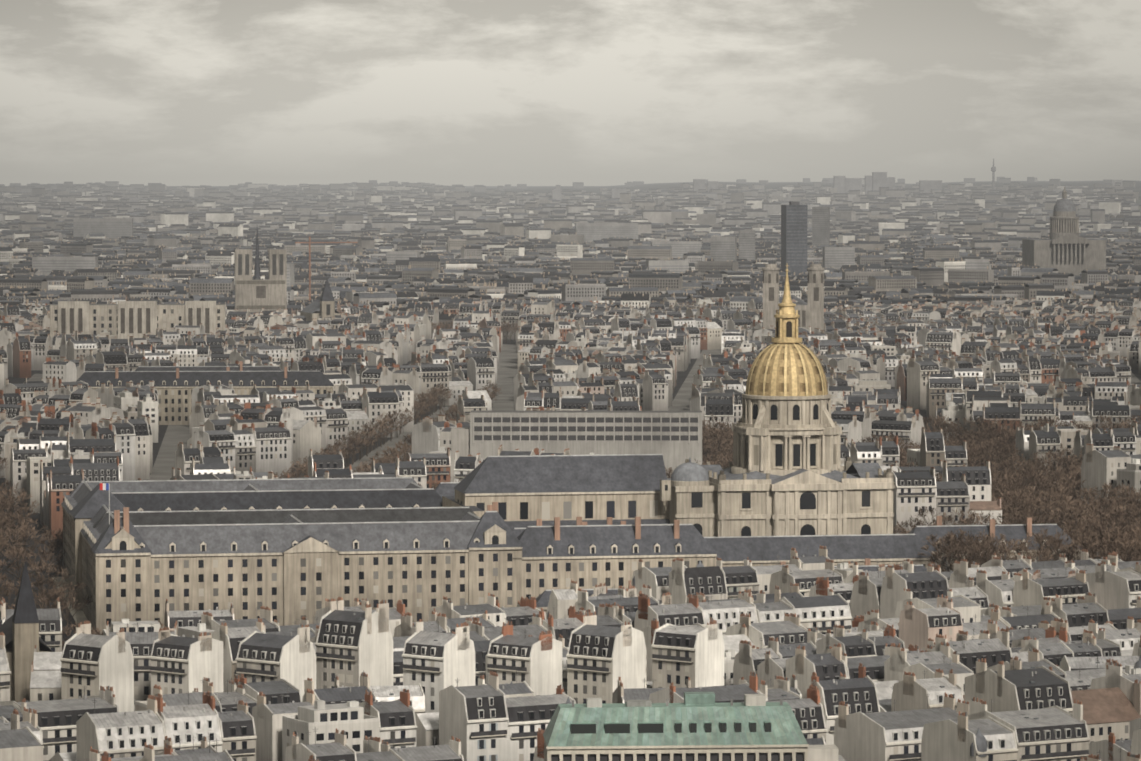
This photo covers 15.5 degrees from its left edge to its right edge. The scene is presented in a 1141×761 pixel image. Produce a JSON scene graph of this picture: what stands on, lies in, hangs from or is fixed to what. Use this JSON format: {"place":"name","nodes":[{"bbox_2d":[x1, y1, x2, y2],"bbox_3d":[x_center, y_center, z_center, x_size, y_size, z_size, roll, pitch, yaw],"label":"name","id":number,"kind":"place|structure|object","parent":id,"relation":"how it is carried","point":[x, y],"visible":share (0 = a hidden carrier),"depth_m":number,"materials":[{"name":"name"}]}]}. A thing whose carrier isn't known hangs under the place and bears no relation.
{"place":"outdoors","nodes":[
{"label":"outdoors","id":0,"kind":"place"},
{"bbox_2d":[0,186,1140,651],"bbox_3d":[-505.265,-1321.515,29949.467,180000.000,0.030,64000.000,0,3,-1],"label":"ground","id":1,"kind":"structure","parent":0,"point":[170,438],"depth_m":2174.24,"materials":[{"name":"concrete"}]},
{"bbox_2d":[53,265,1081,760],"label":"buildings","id":2,"kind":"structure","parent":1,"relation":"on","point":[507,531],"depth_m":1239.89,"materials":[{"name":"stone"}]},
{"bbox_2d":[0,319,1140,650],"bbox_3d":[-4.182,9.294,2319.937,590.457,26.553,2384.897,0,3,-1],"label":"trees","id":3,"kind":"object","parent":1,"relation":"on","point":[1100,521],"visible":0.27,"depth_m":1570.51,"materials":[{"name":"plant"}]},
{"bbox_2d":[0,159,1140,701],"bbox_3d":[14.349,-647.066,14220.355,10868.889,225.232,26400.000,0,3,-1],"label":"city","id":4,"kind":"object","parent":1,"relation":"on","point":[70,253],"visible":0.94,"depth_m":5585.17,"materials":[{"name":"concrete"}]},
{"bbox_2d":[0,293,1140,538],"bbox_3d":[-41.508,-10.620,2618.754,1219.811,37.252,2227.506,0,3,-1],"label":"city buildings","id":5,"kind":"structure","parent":1,"relation":"on","point":[62,433],"depth_m":2364.21,"materials":[{"name":"stone"}]},
{"bbox_2d":[0,545,1140,760],"bbox_3d":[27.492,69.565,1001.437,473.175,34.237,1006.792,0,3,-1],"label":"city","id":6,"kind":"object","parent":1,"relation":"on","point":[1020,658],"visible":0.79,"depth_m":940.15,"materials":[{"name":"stone"}]},
{"bbox_2d":[0,0,1140,185],"label":"sky","id":7,"kind":"structure","parent":0,"point":[167,92],"materials":[{"name":"grey"}]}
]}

